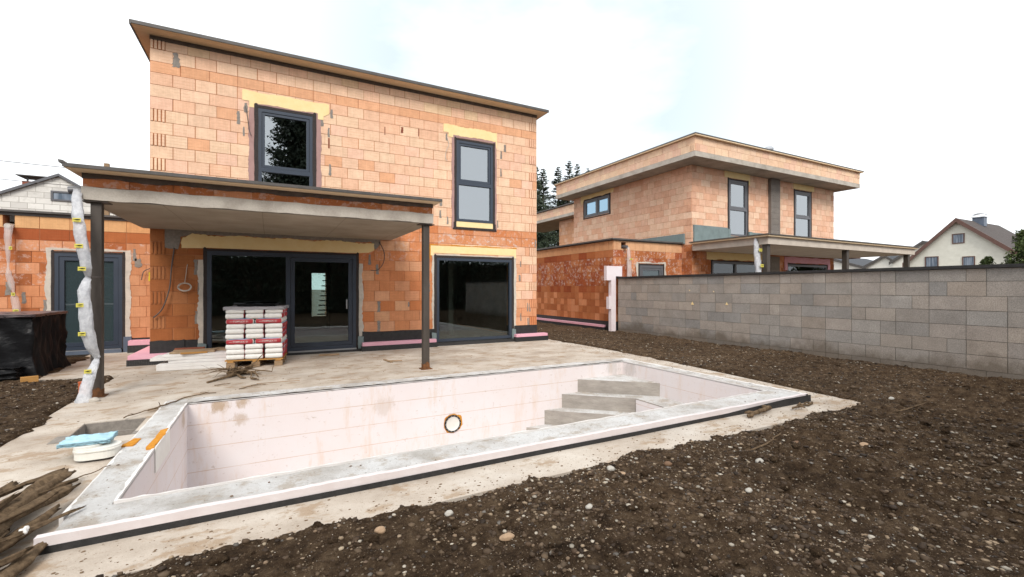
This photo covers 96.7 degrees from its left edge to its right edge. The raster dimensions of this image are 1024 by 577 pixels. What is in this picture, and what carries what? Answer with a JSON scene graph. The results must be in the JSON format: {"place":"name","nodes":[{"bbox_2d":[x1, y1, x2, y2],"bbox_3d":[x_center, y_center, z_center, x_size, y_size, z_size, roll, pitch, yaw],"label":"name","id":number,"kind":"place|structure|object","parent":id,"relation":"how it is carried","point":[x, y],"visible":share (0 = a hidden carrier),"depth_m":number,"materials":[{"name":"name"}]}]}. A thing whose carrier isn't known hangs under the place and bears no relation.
{"place":"outdoors","nodes":[
{"label":"outdoors","id":0,"kind":"place"},
{"bbox_2d":[0,339,859,576],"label":"patio","id":1,"kind":"structure","parent":0,"point":[28,456],"depth_m":4.73,"materials":[{"name":"concrete"}]},
{"bbox_2d":[0,528,11,538],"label":"log","id":2,"kind":"object","parent":1,"relation":"on","point":[5,533],"visible":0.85,"depth_m":2.69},
{"bbox_2d":[0,482,80,535],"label":"log","id":3,"kind":"object","parent":2,"relation":"on","point":[66,490],"visible":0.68,"depth_m":3.05,"materials":[{"name":"wood"}]},
{"bbox_2d":[0,489,61,523],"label":"log","id":4,"kind":"object","parent":3,"relation":"on","point":[26,508],"visible":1,"depth_m":2.90,"materials":[{"name":"wood"}]},
{"bbox_2d":[0,480,19,490],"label":"log","id":5,"kind":"object","parent":1,"relation":"on","point":[10,484],"visible":0.5,"depth_m":3.36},
{"bbox_2d":[0,485,27,497],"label":"log","id":6,"kind":"object","parent":5,"relation":"on","point":[12,491],"visible":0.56,"depth_m":3.24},
{"bbox_2d":[0,541,47,576],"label":"log","id":7,"kind":"object","parent":1,"relation":"on","point":[16,567],"visible":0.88,"depth_m":2.54,"materials":[{"name":"wood"}]},
{"bbox_2d":[0,545,36,567],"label":"log","id":8,"kind":"object","parent":7,"relation":"on","point":[10,558],"visible":1,"depth_m":2.50,"materials":[{"name":"wood"}]},
{"bbox_2d":[0,503,60,552],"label":"log","id":9,"kind":"object","parent":1,"relation":"on","point":[46,515],"visible":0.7,"depth_m":2.83,"materials":[{"name":"wood"}]},
{"bbox_2d":[0,468,75,518],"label":"log","id":10,"kind":"object","parent":1,"relation":"on","point":[28,494],"visible":0.66,"depth_m":3.27,"materials":[{"name":"wood"}]},
{"bbox_2d":[0,491,21,508],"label":"log","id":11,"kind":"object","parent":10,"relation":"on","point":[4,502],"visible":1,"depth_m":3.02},
{"bbox_2d":[0,468,64,495],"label":"log","id":12,"kind":"object","parent":10,"relation":"on","point":[20,485],"visible":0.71,"depth_m":3.29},
{"bbox_2d":[50,478,78,490],"bbox_3d":[-3.474,1.490,3.251,0.068,0.070,0.643,0,0,15],"label":"log","id":13,"kind":"object","parent":10,"relation":"on","point":[73,481],"visible":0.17,"depth_m":3.47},
{"bbox_2d":[89,397,99,401],"bbox_3d":[-5.543,1.479,6.035,0.130,0.077,0.096,0,0,-28],"label":"stone","id":14,"kind":"object","parent":1,"relation":"on","point":[95,399],"visible":0.94,"depth_m":6.01,"materials":[{"name":"stone"}]},
{"bbox_2d":[47,418,145,444],"bbox_3d":[-4.423,1.874,4.942,0.710,0.692,0.880,0,0,-28],"label":"concrete shaft","id":15,"kind":"object","parent":1,"relation":"in","point":[127,427],"visible":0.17,"depth_m":5.21,"materials":[{"name":"concrete"}]},
{"bbox_2d":[72,440,122,460],"bbox_3d":[-3.791,1.474,4.168,0.343,0.117,0.241,0,0,-28],"label":"skimmer box","id":16,"kind":"object","parent":1,"relation":"on","point":[95,451],"visible":0.87,"depth_m":4.09,"materials":[{"name":"white plastic"}]},
{"bbox_2d":[56,430,118,448],"bbox_3d":[-3.912,1.396,4.206,0.386,0.057,0.286,0,0,-28],"label":"plastic sheet","id":17,"kind":"object","parent":16,"relation":"on","point":[84,439],"visible":1,"depth_m":4.17,"materials":[{"name":"plastic"}]},
{"bbox_2d":[147,392,215,410],"bbox_3d":[-4.401,1.453,6.030,0.170,0.079,0.994,0,0,11],"label":"twig","id":18,"kind":"object","parent":1,"relation":"on","point":[178,400],"visible":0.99,"depth_m":6.00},
{"bbox_2d":[156,361,241,370],"bbox_3d":[-5.963,1.470,8.744,1.259,0.055,0.630,0,0,-21],"label":"polystyrene board","id":19,"kind":"object","parent":1,"relation":"on","point":[190,367],"visible":0.48,"depth_m":8.43,"materials":[{"name":"plastic"}]},
{"bbox_2d":[156,361,237,367],"bbox_3d":[-5.976,1.413,8.748,1.260,0.055,0.610,0,0,-22],"label":"polystyrene board","id":20,"kind":"object","parent":19,"relation":"on","point":[164,364],"visible":0.5,"depth_m":8.45,"materials":[{"name":"plastic"}]},
{"bbox_2d":[168,357,225,362],"bbox_3d":[-5.938,1.358,8.871,1.107,0.050,0.559,0,0,-19],"label":"polystyrene board","id":21,"kind":"object","parent":20,"relation":"on","point":[198,360],"visible":0.31,"depth_m":8.59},
{"bbox_2d":[150,355,225,361],"bbox_3d":[-6.172,1.306,8.792,1.208,0.050,0.560,0,0,-25],"label":"polystyrene board","id":22,"kind":"object","parent":21,"relation":"on","point":[159,358],"visible":0.51,"depth_m":8.54,"materials":[{"name":"plastic"}]},
{"bbox_2d":[163,350,225,356],"bbox_3d":[-6.039,1.256,8.884,1.159,0.045,0.510,0,0,-20],"label":"polystyrene board","id":23,"kind":"object","parent":22,"relation":"on","point":[221,352],"visible":0.48,"depth_m":8.65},
{"bbox_2d":[174,347,204,349],"bbox_3d":[-6.475,1.205,9.153,0.500,0.030,0.124,0,0,-28],"label":"clay tile","id":24,"kind":"object","parent":23,"relation":"on","point":[189,348],"visible":0.77,"depth_m":9.12,"materials":[{"name":"red brick"}]},
{"bbox_2d":[169,348,217,353],"bbox_3d":[-6.173,1.214,8.862,0.739,0.035,0.437,0,0,-26],"label":"plywood piece","id":25,"kind":"object","parent":23,"relation":"on","point":[194,350],"visible":0.91,"depth_m":8.79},
{"bbox_2d":[180,351,207,353],"bbox_3d":[-6.022,1.217,8.621,0.420,0.030,0.061,0,0,-30],"label":"lumber offcut","id":26,"kind":"object","parent":23,"relation":"on","point":[193,352],"visible":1,"depth_m":8.59,"materials":[{"name":"brown wood"}]},
{"bbox_2d":[195,354,272,382],"bbox_3d":[-4.758,1.313,7.788,1.205,0.376,1.000,0,0,-28],"label":"root clump","id":27,"kind":"object","parent":1,"relation":"on","point":[235,371],"visible":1,"depth_m":7.78,"materials":[{"name":"wood"}]},
{"bbox_2d":[225,352,286,367],"bbox_3d":[-5.080,1.427,9.102,0.980,0.147,0.850,0,0,-21],"label":"pallet","id":28,"kind":"object","parent":1,"relation":"on","point":[259,362],"visible":0.62,"depth_m":8.75,"materials":[{"name":"brown wood"}]},
{"bbox_2d":[226,354,245,359],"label":"cement sack","id":29,"kind":"object","parent":28,"relation":"on","point":[235,357],"visible":0.56,"depth_m":8.59,"materials":[{"name":"paper"}]},
{"bbox_2d":[226,349,244,354],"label":"cement sack","id":30,"kind":"object","parent":29,"relation":"on","point":[235,352],"visible":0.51,"depth_m":8.58,"materials":[{"name":"paper"}]},
{"bbox_2d":[225,344,245,349],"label":"cement sack","id":31,"kind":"object","parent":30,"relation":"on","point":[235,347],"visible":0.56,"depth_m":8.59,"materials":[{"name":"paper"}]},
{"bbox_2d":[226,338,255,344],"bbox_3d":[-5.205,1.011,8.751,0.477,0.105,0.329,-1,0,-20],"label":"cement sack","id":32,"kind":"object","parent":31,"relation":"on","point":[238,341],"visible":0.96,"depth_m":8.61,"materials":[{"name":"paper"}]},
{"bbox_2d":[225,333,245,338],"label":"cement sack","id":33,"kind":"object","parent":32,"relation":"on","point":[235,336],"visible":0.66,"depth_m":8.60,"materials":[{"name":"paper"}]},
{"bbox_2d":[226,328,245,333],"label":"cement sack","id":34,"kind":"object","parent":33,"relation":"on","point":[235,331],"visible":0.62,"depth_m":8.59,"materials":[{"name":"paper"}]},
{"bbox_2d":[226,324,245,328],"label":"cement sack","id":35,"kind":"object","parent":34,"relation":"on","point":[235,326],"visible":0.62,"depth_m":8.60,"materials":[{"name":"paper"}]},
{"bbox_2d":[226,318,255,323],"bbox_3d":[-5.204,0.625,8.752,0.476,0.105,0.329,0,0,-21],"label":"cement sack","id":36,"kind":"object","parent":35,"relation":"on","point":[240,321],"visible":0.93,"depth_m":8.61,"materials":[{"name":"paper"}]},
{"bbox_2d":[225,313,246,318],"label":"cement sack","id":37,"kind":"object","parent":36,"relation":"on","point":[235,316],"visible":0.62,"depth_m":8.59,"materials":[{"name":"paper"}]},
{"bbox_2d":[226,310,245,313],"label":"cement sack","id":38,"kind":"object","parent":37,"relation":"on","point":[235,311],"visible":0.59,"depth_m":8.58,"materials":[{"name":"paper"}]},
{"bbox_2d":[246,332,265,338],"bbox_3d":[-5.001,0.914,8.914,0.322,0.105,0.476,-1,0,-21],"label":"cement sack","id":39,"kind":"object","parent":32,"relation":"on","point":[254,336],"visible":0.63,"depth_m":8.70,"materials":[{"name":"paper"}]},
{"bbox_2d":[245,328,265,333],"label":"cement sack","id":40,"kind":"object","parent":39,"relation":"on","point":[255,331],"visible":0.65,"depth_m":8.71,"materials":[{"name":"paper"}]},
{"bbox_2d":[246,322,264,328],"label":"cement sack","id":41,"kind":"object","parent":40,"relation":"on","point":[255,325],"visible":0.68,"depth_m":8.71,"materials":[{"name":"paper"}]},
{"bbox_2d":[245,352,265,358],"bbox_3d":[-5.014,1.300,8.914,0.323,0.105,0.476,0,0,-21],"label":"cement sack","id":42,"kind":"object","parent":28,"relation":"on","point":[252,356],"visible":0.59,"depth_m":8.70,"materials":[{"name":"paper"}]},
{"bbox_2d":[245,347,265,353],"bbox_3d":[-5.014,1.204,8.914,0.322,0.105,0.476,0,1,-20],"label":"cement sack","id":43,"kind":"object","parent":42,"relation":"on","point":[254,351],"visible":0.63,"depth_m":8.70,"materials":[{"name":"paper"}]},
{"bbox_2d":[245,343,264,348],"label":"cement sack","id":44,"kind":"object","parent":43,"relation":"on","point":[255,346],"visible":0.64,"depth_m":8.70,"materials":[{"name":"paper"}]},
{"bbox_2d":[265,350,284,357],"bbox_3d":[-4.697,1.300,9.033,0.322,0.105,0.476,0,0,-21],"label":"cement sack","id":45,"kind":"object","parent":28,"relation":"on","point":[274,355],"visible":0.7,"depth_m":8.82,"materials":[{"name":"paper"}]},
{"bbox_2d":[265,346,284,352],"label":"cement sack","id":46,"kind":"object","parent":45,"relation":"on","point":[274,350],"visible":0.71,"depth_m":8.82,"materials":[{"name":"paper"}]},
{"bbox_2d":[265,341,284,347],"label":"cement sack","id":47,"kind":"object","parent":46,"relation":"on","point":[274,345],"visible":0.71,"depth_m":8.82,"materials":[{"name":"paper"}]},
{"bbox_2d":[255,337,283,343],"bbox_3d":[-4.750,1.011,8.926,0.476,0.105,0.329,0,0,-20],"label":"cement sack","id":48,"kind":"object","parent":47,"relation":"on","point":[268,340],"visible":0.96,"depth_m":8.78,"materials":[{"name":"paper"}]},
{"bbox_2d":[265,331,284,337],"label":"cement sack","id":49,"kind":"object","parent":48,"relation":"on","point":[274,335],"visible":0.77,"depth_m":8.83,"materials":[{"name":"paper"}]},
{"bbox_2d":[265,326,284,332],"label":"cement sack","id":50,"kind":"object","parent":49,"relation":"on","point":[275,330],"visible":0.77,"depth_m":8.83,"materials":[{"name":"paper"}]},
{"bbox_2d":[265,322,284,327],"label":"cement sack","id":51,"kind":"object","parent":50,"relation":"on","point":[274,325],"visible":0.74,"depth_m":8.83,"materials":[{"name":"paper"}]},
{"bbox_2d":[255,318,282,323],"bbox_3d":[-4.750,0.625,8.925,0.476,0.105,0.327,0,1,-22],"label":"cement sack","id":52,"kind":"object","parent":51,"relation":"on","point":[268,320],"visible":0.94,"depth_m":8.79,"materials":[{"name":"paper"}]},
{"bbox_2d":[246,313,264,318],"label":"cement sack","id":53,"kind":"object","parent":52,"relation":"on","point":[254,315],"visible":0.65,"depth_m":8.71,"materials":[{"name":"paper"}]},
{"bbox_2d":[245,310,264,313],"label":"cement sack","id":54,"kind":"object","parent":53,"relation":"on","point":[254,311],"visible":0.56,"depth_m":8.70,"materials":[{"name":"paper"}]},
{"bbox_2d":[223,305,288,309],"bbox_3d":[-5.089,0.380,9.126,1.045,0.075,0.959,0,0,-21],"label":"stretch film","id":55,"kind":"object","parent":54,"relation":"on","point":[256,307],"visible":0.93,"depth_m":8.75,"materials":[{"name":"grey"}]},
{"bbox_2d":[237,303,278,305],"bbox_3d":[-5.111,0.326,9.186,0.678,0.050,0.567,0,0,-21],"label":"black foil","id":56,"kind":"object","parent":55,"relation":"on","point":[265,304],"visible":1,"depth_m":8.97,"materials":[{"name":"black"}]},
{"bbox_2d":[264,313,283,317],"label":"cement sack","id":57,"kind":"object","parent":52,"relation":"on","point":[273,315],"visible":0.81,"depth_m":8.82,"materials":[{"name":"paper"}]},
{"bbox_2d":[265,309,284,312],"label":"cement sack","id":58,"kind":"object","parent":57,"relation":"on","point":[275,311],"visible":0.7,"depth_m":8.84,"materials":[{"name":"paper"}]},
{"bbox_2d":[319,353,338,355],"bbox_3d":[-4.084,1.480,10.174,0.420,0.035,0.076,0,0,-23],"label":"lumber offcut","id":59,"kind":"object","parent":1,"relation":"on","point":[328,354],"visible":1,"depth_m":10.13,"materials":[{"name":"brown wood"}]},
{"bbox_2d":[34,358,810,555],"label":"swimming pool","id":60,"kind":"structure","parent":1,"relation":"in","point":[189,461],"depth_m":6.20,"materials":[{"name":"concrete"}]},
{"bbox_2d":[0,505,85,543],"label":"log","id":61,"kind":"object","parent":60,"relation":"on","point":[36,526],"visible":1,"depth_m":2.80,"materials":[{"name":"wood"}]},
{"bbox_2d":[19,525,29,535],"bbox_3d":[-2.921,1.451,2.724,0.044,0.051,0.050,0,0,-28],"label":"foam lump","id":62,"kind":"object","parent":61,"relation":"on","point":[25,529],"visible":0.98,"depth_m":2.72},
{"bbox_2d":[38,465,109,494],"bbox_3d":[-3.365,1.464,3.503,0.030,0.036,0.627,0,0,-2],"label":"twig","id":63,"kind":"object","parent":60,"relation":"on","point":[70,480],"visible":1,"depth_m":3.46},
{"bbox_2d":[7,341,855,576],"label":"soil crumbs","id":64,"kind":"object","parent":1,"relation":"on","point":[427,481],"visible":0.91,"depth_m":3.75,"materials":[{"name":"brown"}]},
{"bbox_2d":[744,405,771,417],"bbox_3d":[3.122,1.540,5.745,0.613,0.078,0.141,0,0,-39],"label":"branch","id":65,"kind":"object","parent":1,"relation":"on","point":[764,408],"visible":1,"depth_m":5.67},
{"bbox_2d":[792,401,812,408],"bbox_3d":[3.903,1.554,6.079,0.620,0.066,0.125,0,0,-40],"label":"branch","id":66,"kind":"object","parent":1,"relation":"on","point":[803,405],"visible":1,"depth_m":6.08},
{"bbox_2d":[0,290,1023,576],"bbox_3d":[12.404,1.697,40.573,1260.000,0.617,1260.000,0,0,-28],"label":"soil","id":67,"kind":"structure","parent":0,"point":[800,468],"depth_m":3.31,"materials":[{"name":"soil"}]},
{"bbox_2d":[20,375,38,381],"bbox_3d":[-7.726,1.455,7.287,0.101,0.090,0.200,0,0,42],"label":"wood block","id":68,"kind":"object","parent":67,"relation":"on","point":[30,378],"depth_m":7.27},
{"bbox_2d":[0,311,70,381],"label":"wrapped stack","id":69,"kind":"object","parent":67,"relation":"on","point":[32,343],"visible":0.93,"depth_m":7.63,"materials":[{"name":"black plastic"}]},
{"bbox_2d":[0,173,115,215],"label":"gable house","id":70,"kind":"structure","parent":67,"relation":"on","point":[51,196],"depth_m":19.04,"materials":[{"name":"brick"}]},
{"bbox_2d":[3,179,73,185],"bbox_3d":[-21.186,-4.396,15.350,0.022,0.431,10.298,0,0,33],"label":"overhead wire","id":71,"kind":"object","parent":70,"relation":"attached to","point":[37,182],"visible":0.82,"depth_m":18.37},
{"bbox_2d":[51,190,71,201],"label":"window","id":72,"kind":"structure","parent":70,"relation":"in","point":[55,195],"depth_m":19.27,"materials":[{"name":"glass"}]},
{"bbox_2d":[104,163,109,214],"bbox_3d":[-15.171,-1.570,16.850,0.570,6.140,0.140,0,0,-28],"label":"utility pole","id":73,"kind":"object","parent":67,"relation":"on","point":[105,211],"visible":0.09,"depth_m":16.85,"materials":[{"name":"brown wood"}]},
{"bbox_2d":[0,160,64,167],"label":"overhead wire","id":74,"kind":"object","parent":73,"relation":"attached to","point":[33,164],"visible":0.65,"depth_m":15.88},
{"bbox_2d":[0,19,548,397],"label":"brick house","id":75,"kind":"structure","parent":67,"relation":"on","point":[400,213],"depth_m":10.51,"materials":[{"name":"brick"}]},
{"bbox_2d":[9,246,18,311],"bbox_3d":[-10.682,-0.380,9.725,0.268,1.972,0.126,0,0,-28],"label":"label","id":76,"kind":"object","parent":75,"relation":"hanging from","point":[12,294],"visible":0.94,"depth_m":9.69,"materials":[{"name":"yellow"}]},
{"bbox_2d":[71,189,103,403],"bbox_3d":[-5.709,0.080,6.092,0.330,2.852,0.369,0,0,-28],"label":"plastic hose","id":77,"kind":"object","parent":75,"relation":"hanging from","point":[87,333],"visible":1,"depth_m":6.03,"materials":[{"name":"white"}]},
{"bbox_2d":[51,250,124,350],"bbox_3d":[-9.725,0.276,10.483,1.299,2.288,0.096,0,0,-28],"label":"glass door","id":78,"kind":"structure","parent":75,"relation":"in","point":[66,279],"depth_m":10.40,"materials":[{"name":"metal"}]},
{"bbox_2d":[203,247,358,351],"bbox_3d":[-5.084,0.284,10.267,3.130,2.311,0.096,0,0,-28],"label":"sliding door","id":79,"kind":"structure","parent":75,"relation":"in","point":[352,260],"depth_m":10.32,"materials":[{"name":"metal"}]},
{"bbox_2d":[254,103,316,186],"bbox_3d":[-5.094,-2.881,10.262,1.261,2.361,0.096,0,0,-28],"label":"window","id":80,"kind":"structure","parent":75,"relation":"in","point":[284,140],"depth_m":10.24,"materials":[{"name":"metal"}]},
{"bbox_2d":[434,254,513,341],"bbox_3d":[-1.006,0.258,12.435,2.371,2.324,0.096,0,0,-28],"label":"fixed window","id":81,"kind":"structure","parent":75,"relation":"in","point":[510,261],"depth_m":12.41,"materials":[{"name":"glass"}]},
{"bbox_2d":[453,136,496,231],"bbox_3d":[-1.018,-2.818,12.427,1.290,2.466,0.100,0,0,-28],"label":"window","id":82,"kind":"structure","parent":75,"relation":"in","point":[474,161],"depth_m":12.42,"materials":[{"name":"metal"}]},
{"bbox_2d":[374,526,385,533],"bbox_3d":[-0.840,1.538,2.896,0.072,0.050,0.054,0,0,-28],"label":"stone","id":83,"kind":"object","parent":67,"relation":"on","point":[380,530],"visible":1,"depth_m":2.88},
{"bbox_2d":[445,510,452,515],"bbox_3d":[-0.431,1.540,3.111,0.061,0.044,0.045,0,0,-28],"label":"stone","id":84,"kind":"object","parent":67,"relation":"on","point":[448,512],"visible":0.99,"depth_m":3.10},
{"bbox_2d":[499,532,514,540],"bbox_3d":[-0.032,1.567,2.872,0.102,0.048,0.054,0,0,-28],"label":"stone","id":85,"kind":"object","parent":67,"relation":"on","point":[508,536],"visible":1,"depth_m":2.85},
{"bbox_2d":[537,176,552,248],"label":"spruce tree","id":86,"kind":"object","parent":67,"relation":"on","point":[539,233],"visible":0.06,"depth_m":50.73,"materials":[{"name":"green plant"}]},
{"bbox_2d":[537,169,556,247],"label":"spruce tree","id":87,"kind":"object","parent":67,"relation":"on","point":[544,192],"visible":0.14,"depth_m":55.12,"materials":[{"name":"green plant"}]},
{"bbox_2d":[537,166,558,248],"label":"spruce tree","id":88,"kind":"object","parent":67,"relation":"on","point":[543,235],"visible":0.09,"depth_m":52.37,"materials":[{"name":"green plant"}]},
{"bbox_2d":[545,167,563,246],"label":"spruce tree","id":89,"kind":"object","parent":67,"relation":"on","point":[557,202],"visible":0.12,"depth_m":54.94,"materials":[{"name":"green plant"}]},
{"bbox_2d":[557,161,573,232],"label":"spruce tree","id":90,"kind":"object","parent":67,"relation":"on","point":[569,169],"visible":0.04,"depth_m":54.60,"materials":[{"name":"green plant"}]},
{"bbox_2d":[571,163,579,201],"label":"spruce tree","id":91,"kind":"object","parent":67,"relation":"on","point":[577,167],"visible":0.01,"depth_m":55.75,"materials":[{"name":"green plant"}]},
{"bbox_2d":[537,132,919,330],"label":"brick house","id":92,"kind":"structure","parent":67,"relation":"on","point":[696,203],"depth_m":18.15,"materials":[{"name":"brick"}]},
{"bbox_2d":[583,193,610,219],"bbox_3d":[4.100,-3.959,21.943,0.096,1.018,2.080,0,0,-28],"label":"window","id":93,"kind":"structure","parent":92,"relation":"in","point":[601,204],"depth_m":21.86,"materials":[{"name":"grey metal"}]},
{"bbox_2d":[638,263,663,275],"bbox_3d":[5.075,0.225,16.654,1.300,2.291,0.096,0,0,-28],"label":"window","id":94,"kind":"structure","parent":92,"relation":"in","point":[643,269],"depth_m":16.64,"materials":[{"name":"glass"}]},
{"bbox_2d":[711,260,761,273],"bbox_3d":[8.995,0.120,18.229,3.140,2.501,0.096,0,0,-28],"label":"sliding door","id":95,"kind":"structure","parent":92,"relation":"in","point":[717,266],"depth_m":18.08,"materials":[{"name":"glass"}]},
{"bbox_2d":[727,177,748,236],"bbox_3d":[9.039,-3.212,18.252,1.300,2.364,0.096,0,0,-28],"label":"window","id":96,"kind":"structure","parent":92,"relation":"in","point":[738,190],"depth_m":18.27,"materials":[{"name":"grey metal"}]},
{"bbox_2d":[754,238,763,271],"bbox_3d":[7.843,-0.100,14.470,0.272,3.012,0.300,0,0,-28],"label":"plastic hose","id":97,"kind":"object","parent":92,"relation":"hanging from","point":[757,261],"visible":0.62,"depth_m":14.45,"materials":[{"name":"white"}]},
{"bbox_2d":[793,189,811,236],"bbox_3d":[12.959,-3.212,20.337,1.380,2.364,0.096,0,0,-28],"label":"window","id":98,"kind":"structure","parent":92,"relation":"in","point":[802,199],"depth_m":20.37,"materials":[{"name":"glass"}]},
{"bbox_2d":[786,263,827,270],"bbox_3d":[13.286,0.120,20.510,3.220,2.501,0.096,0,0,-28],"label":"fixed window","id":99,"kind":"structure","parent":92,"relation":"in","point":[791,266],"depth_m":20.43,"materials":[{"name":"glass"}]},
{"bbox_2d":[748,433,780,450],"bbox_3d":[2.561,1.522,4.516,0.769,0.038,0.093,0,0,-39],"label":"twig","id":100,"kind":"object","parent":67,"relation":"on","point":[765,444],"visible":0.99,"depth_m":4.43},
{"bbox_2d":[617,263,1023,378],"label":"block wall","id":101,"kind":"structure","parent":67,"relation":"on","point":[967,319],"depth_m":9.29,"materials":[{"name":"concrete"}]},
{"bbox_2d":[834,258,872,269],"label":"gable house","id":102,"kind":"structure","parent":67,"relation":"on","point":[860,263],"depth_m":69.82,"materials":[{"name":"paint"}]},
{"bbox_2d":[862,256,896,268],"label":"gable house","id":103,"kind":"structure","parent":67,"relation":"on","point":[882,262],"depth_m":63.22,"materials":[{"name":"paint"}]},
{"bbox_2d":[889,240,927,267],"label":"gable house","id":104,"kind":"structure","parent":67,"relation":"on","point":[897,261],"depth_m":58.86,"materials":[{"name":"paint"}]},
{"bbox_2d":[895,403,925,411],"bbox_3d":[5.121,1.517,5.801,0.709,0.049,0.061,0,0,-24],"label":"twig","id":105,"kind":"object","parent":67,"relation":"on","point":[909,407],"visible":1,"depth_m":5.76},
{"bbox_2d":[902,213,1019,266],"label":"gable house","id":106,"kind":"structure","parent":67,"relation":"on","point":[958,241],"depth_m":39.03,"materials":[{"name":"paint"}]},
{"bbox_2d":[925,256,938,266],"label":"window","id":107,"kind":"structure","parent":106,"relation":"in","point":[933,260],"depth_m":40.44,"materials":[{"name":"grey glass"}]},
{"bbox_2d":[952,233,964,243],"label":"window","id":108,"kind":"structure","parent":106,"relation":"in","point":[956,238],"depth_m":38.92,"materials":[{"name":"grey glass"}]},
{"bbox_2d":[962,256,974,264],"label":"window","id":109,"kind":"structure","parent":106,"relation":"in","point":[966,260],"depth_m":38.37,"materials":[{"name":"grey glass"}]},
{"bbox_2d":[978,256,993,264],"bbox_3d":[22.869,-0.052,21.720,0.954,3.103,1.609,0,0,-18],"label":"evergreen shrub","id":110,"kind":"object","parent":67,"relation":"on","point":[986,260],"visible":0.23,"depth_m":21.79,"materials":[{"name":"green plant"}]},
{"bbox_2d":[994,228,1023,263],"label":"evergreen shrub","id":111,"kind":"object","parent":67,"relation":"on","point":[1019,244],"visible":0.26,"depth_m":20.48,"materials":[{"name":"green plant"}]},
{"bbox_2d":[0,0,1023,289],"label":"sky","id":112,"kind":"structure","parent":0,"point":[924,98],"materials":[{"name":"white"}]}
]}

